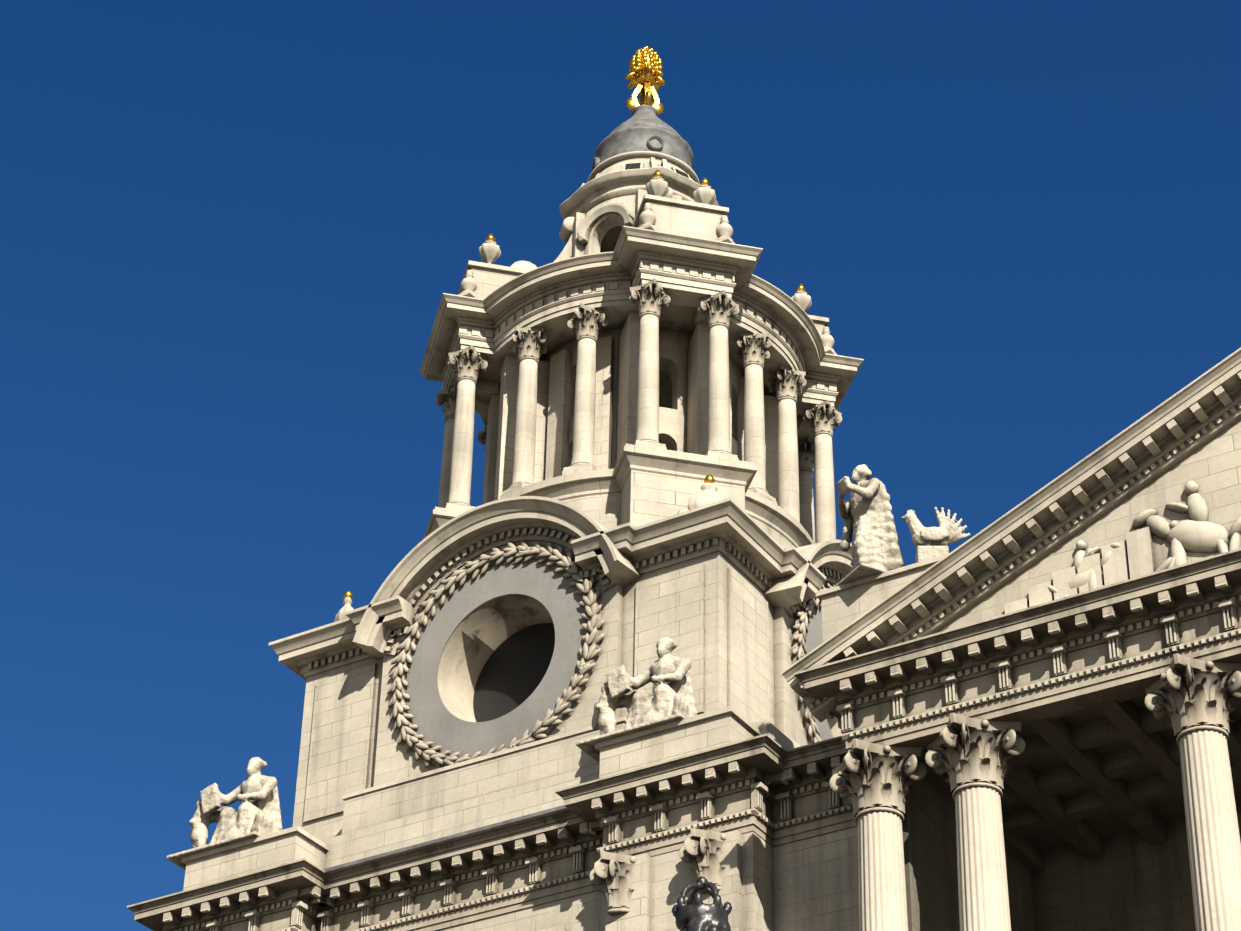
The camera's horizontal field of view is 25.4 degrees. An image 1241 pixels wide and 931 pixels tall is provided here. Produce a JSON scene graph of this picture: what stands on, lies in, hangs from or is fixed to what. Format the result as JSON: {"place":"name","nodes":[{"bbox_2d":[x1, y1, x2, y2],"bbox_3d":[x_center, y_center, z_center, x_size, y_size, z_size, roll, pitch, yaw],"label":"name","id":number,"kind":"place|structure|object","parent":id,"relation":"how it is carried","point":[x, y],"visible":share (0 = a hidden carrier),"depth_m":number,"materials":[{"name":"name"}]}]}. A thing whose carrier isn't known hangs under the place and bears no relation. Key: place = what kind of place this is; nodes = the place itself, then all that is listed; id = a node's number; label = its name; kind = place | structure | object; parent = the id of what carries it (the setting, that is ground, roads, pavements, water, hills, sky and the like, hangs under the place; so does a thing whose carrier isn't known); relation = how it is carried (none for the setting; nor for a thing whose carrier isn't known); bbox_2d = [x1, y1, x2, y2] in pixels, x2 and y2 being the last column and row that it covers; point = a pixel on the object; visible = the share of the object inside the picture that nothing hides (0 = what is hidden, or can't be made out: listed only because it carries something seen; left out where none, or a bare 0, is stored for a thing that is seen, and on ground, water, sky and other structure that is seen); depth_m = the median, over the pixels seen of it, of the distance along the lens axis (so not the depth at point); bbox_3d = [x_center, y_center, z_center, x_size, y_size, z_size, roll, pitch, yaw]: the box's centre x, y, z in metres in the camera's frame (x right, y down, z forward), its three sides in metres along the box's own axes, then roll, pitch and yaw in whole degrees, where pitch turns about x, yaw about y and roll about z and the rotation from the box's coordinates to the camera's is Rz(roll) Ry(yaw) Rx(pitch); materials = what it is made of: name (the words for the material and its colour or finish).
{"place":"outdoors","nodes":[
{"label":"outdoors","id":0,"kind":"place"},
{"bbox_2d":[477,425,486,448],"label":"column capital","id":1,"kind":"object","parent":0,"point":[482,436],"visible":0.04,"depth_m":91.32,"materials":[{"name":"beige stone"}]},
{"bbox_2d":[0,0,1240,930],"label":"sky","id":2,"kind":"structure","parent":0,"point":[234,234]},
{"bbox_2d":[544,328,743,468],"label":"inner wall","id":3,"kind":"structure","parent":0,"point":[673,348],"depth_m":86.86,"materials":[{"name":"beige stone"}]},
{"bbox_2d":[672,876,731,930],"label":"lamp top","id":4,"kind":"object","parent":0,"point":[698,914],"visible":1,"depth_m":14.27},
{"bbox_3d":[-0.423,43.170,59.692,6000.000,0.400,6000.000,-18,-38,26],"label":"ground","id":5,"kind":"structure","parent":0,"visible":0},
{"bbox_2d":[127,706,858,930],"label":"front wall","id":6,"kind":"structure","parent":5,"relation":"on","point":[523,857],"depth_m":70.64,"materials":[{"name":"stone"}]},
{"bbox_2d":[166,757,282,869],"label":"evangelist statue","id":7,"kind":"object","parent":6,"relation":"on","point":[258,812],"visible":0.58,"depth_m":77.73,"materials":[{"name":"stone"}]},
{"bbox_2d":[269,496,852,840],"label":"clock stage","id":8,"kind":"object","parent":6,"relation":"on","point":[719,592],"visible":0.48,"depth_m":77.19,"materials":[{"name":"beige stone"}]},
{"bbox_2d":[438,418,454,507],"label":"tower column","id":9,"kind":"structure","parent":8,"relation":"on","point":[446,467],"depth_m":88.02,"materials":[{"name":"beige stone"}]},
{"bbox_2d":[436,385,456,421],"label":"column capital","id":10,"kind":"object","parent":9,"relation":"on","point":[447,397],"visible":0.58,"depth_m":89.38,"materials":[{"name":"beige stone"}]},
{"bbox_2d":[446,379,474,508],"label":"tower column","id":11,"kind":"structure","parent":8,"relation":"on","point":[461,469],"depth_m":85.80,"materials":[{"name":"beige stone"}]},
{"bbox_2d":[448,345,487,385],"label":"column capital","id":12,"kind":"object","parent":11,"relation":"on","point":[470,361],"visible":0.94,"depth_m":87.61,"materials":[{"name":"beige stone"}]},
{"bbox_2d":[502,359,537,493],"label":"tower column","id":13,"kind":"structure","parent":8,"relation":"on","point":[524,445],"depth_m":84.83,"materials":[{"name":"beige stone"}]},
{"bbox_2d":[512,327,546,364],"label":"column capital","id":14,"kind":"object","parent":13,"relation":"on","point":[529,344],"visible":1,"depth_m":86.62,"materials":[{"name":"beige stone"}]},
{"bbox_2d":[334,475,722,621],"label":"urn finials","id":15,"kind":"object","parent":8,"relation":"on","point":[708,494],"visible":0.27,"depth_m":77.61,"materials":[{"name":"stone"}]},
{"bbox_2d":[563,338,596,469],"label":"tower column","id":16,"kind":"structure","parent":8,"relation":"on","point":[584,424],"depth_m":83.86,"materials":[{"name":"beige stone"}]},
{"bbox_2d":[567,303,607,344],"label":"column capital","id":17,"kind":"object","parent":16,"relation":"on","point":[584,321],"visible":0.9,"depth_m":85.64,"materials":[{"name":"beige stone"}]},
{"bbox_2d":[387,540,834,768],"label":"oculus wreaths","id":18,"kind":"object","parent":8,"relation":"attached to","point":[592,638],"visible":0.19,"depth_m":77.37,"materials":[{"name":"stone"}]},
{"bbox_2d":[419,226,863,548],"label":"belfry","id":19,"kind":"object","parent":8,"relation":"on","point":[639,484],"visible":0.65,"depth_m":86.11,"materials":[{"name":"beige stone"}]},
{"bbox_2d":[458,170,836,354],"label":"parapet","id":20,"kind":"structure","parent":19,"relation":"on","point":[661,209],"depth_m":88.12,"materials":[{"name":"beige stone"}]},
{"bbox_2d":[559,151,718,256],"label":"lantern","id":21,"kind":"object","parent":20,"relation":"on","point":[626,173],"visible":0.4,"depth_m":92.52,"materials":[{"name":"beige stone"}]},
{"bbox_2d":[584,194,635,254],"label":"arch","id":22,"kind":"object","parent":21,"relation":"attached to","point":[603,226],"visible":0.06,"depth_m":91.94,"materials":[{"name":"beige stone"}]},
{"bbox_2d":[592,105,692,170],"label":"dome","id":23,"kind":"structure","parent":21,"relation":"on","point":[644,128],"depth_m":94.52,"materials":[{"name":"grey metal"}]},
{"bbox_2d":[625,46,664,114],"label":"pineapple finial","id":24,"kind":"object","parent":23,"relation":"on","point":[644,76],"visible":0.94,"depth_m":97.59,"materials":[{"name":"gold metal"}]},
{"bbox_2d":[634,314,665,446],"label":"tower column","id":25,"kind":"structure","parent":8,"relation":"on","point":[648,402],"depth_m":82.78,"materials":[{"name":"beige stone"}]},
{"bbox_2d":[629,279,670,319],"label":"column capital","id":26,"kind":"object","parent":25,"relation":"on","point":[652,296],"visible":0.94,"depth_m":84.58,"materials":[{"name":"beige stone"}]},
{"bbox_2d":[706,325,736,457],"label":"tower column","id":27,"kind":"structure","parent":8,"relation":"on","point":[718,412],"depth_m":83.18,"materials":[{"name":"beige stone"}]},
{"bbox_2d":[698,290,739,331],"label":"column capital","id":28,"kind":"object","parent":27,"relation":"on","point":[721,307],"visible":0.96,"depth_m":84.97,"materials":[{"name":"beige stone"}]},
{"bbox_2d":[744,364,775,500],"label":"tower column","id":29,"kind":"structure","parent":8,"relation":"on","point":[754,435],"depth_m":84.98,"materials":[{"name":"beige stone"}]},
{"bbox_2d":[736,332,770,370],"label":"column capital","id":30,"kind":"object","parent":29,"relation":"on","point":[752,349],"visible":0.96,"depth_m":86.63,"materials":[{"name":"beige stone"}]},
{"bbox_2d":[778,399,799,522],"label":"tower column","id":31,"kind":"structure","parent":8,"relation":"on","point":[788,484],"depth_m":86.50,"materials":[{"name":"beige stone"}]},
{"bbox_2d":[767,364,806,403],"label":"column capital","id":32,"kind":"object","parent":31,"relation":"on","point":[783,382],"visible":0.94,"depth_m":88.13,"materials":[{"name":"beige stone"}]},
{"bbox_2d":[799,470,814,543],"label":"tower column","id":33,"kind":"structure","parent":8,"relation":"on","point":[806,506],"depth_m":90.45,"materials":[{"name":"beige stone"}]},
{"bbox_2d":[798,437,813,474],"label":"column capital","id":34,"kind":"object","parent":33,"relation":"on","point":[805,453],"visible":0.5,"depth_m":91.40,"materials":[{"name":"beige stone"}]},
{"bbox_2d":[814,433,835,542],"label":"tower column","id":35,"kind":"structure","parent":8,"relation":"on","point":[825,522],"depth_m":88.17,"materials":[{"name":"beige stone"}]},
{"bbox_2d":[803,400,841,439],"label":"column capital","id":36,"kind":"object","parent":35,"relation":"on","point":[824,417],"visible":0.96,"depth_m":89.73,"materials":[{"name":"beige stone"}]},
{"bbox_2d":[589,851,635,915],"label":"pilaster capital","id":37,"kind":"object","parent":6,"relation":"attached to","point":[610,872],"visible":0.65,"depth_m":68.33,"materials":[{"name":"stone"}]},
{"bbox_2d":[576,637,696,763],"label":"evangelist statue","id":38,"kind":"object","parent":6,"relation":"on","point":[671,698],"visible":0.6,"depth_m":71.71,"materials":[{"name":"stone"}]},
{"bbox_2d":[679,828,762,893],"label":"pilaster capital","id":39,"kind":"object","parent":6,"relation":"attached to","point":[703,848],"visible":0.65,"depth_m":67.21,"materials":[{"name":"stone"}]},
{"bbox_2d":[781,347,1240,930],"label":"pediment","id":40,"kind":"structure","parent":5,"relation":"on","point":[1067,615],"depth_m":63.75,"materials":[{"name":"stone"}]},
{"bbox_2d":[835,464,904,586],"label":"st peter statue","id":41,"kind":"object","parent":40,"relation":"on","point":[866,515],"visible":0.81,"depth_m":67.35,"materials":[{"name":"stone"}]},
{"bbox_2d":[857,811,907,930],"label":"portico column","id":42,"kind":"structure","parent":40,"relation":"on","point":[882,902],"depth_m":62.13,"materials":[{"name":"beige stone"}]},
{"bbox_2d":[829,738,926,824],"bbox_3d":[5.968,7.518,63.748,1.986,1.603,1.986,8,-34,-10],"label":"column capital","id":43,"kind":"object","parent":42,"relation":"on","point":[867,777],"visible":0.9,"depth_m":63.40,"materials":[{"name":"beige stone"}]},
{"bbox_2d":[901,507,970,562],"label":"cockerel statue","id":44,"kind":"object","parent":40,"relation":"on","point":[930,542],"visible":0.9,"depth_m":66.53,"materials":[{"name":"stone"}]},
{"bbox_2d":[955,787,1010,930],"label":"portico column","id":45,"kind":"structure","parent":40,"relation":"on","point":[983,896],"depth_m":60.86,"materials":[{"name":"beige stone"}]},
{"bbox_2d":[925,713,1025,800],"bbox_3d":[8.078,6.826,62.644,1.986,1.603,1.986,8,-34,-10],"label":"column capital","id":46,"kind":"object","parent":45,"relation":"on","point":[964,752],"visible":0.88,"depth_m":62.30,"materials":[{"name":"beige stone"}]},
{"bbox_2d":[1179,730,1240,930],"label":"portico column","id":47,"kind":"structure","parent":40,"relation":"on","point":[1213,839],"depth_m":58.15,"materials":[{"name":"beige stone"}]},
{"bbox_2d":[1144,653,1240,745],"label":"column capital","id":48,"kind":"object","parent":47,"relation":"on","point":[1187,695],"visible":0.98,"depth_m":59.90,"materials":[{"name":"beige stone"}]}
]}

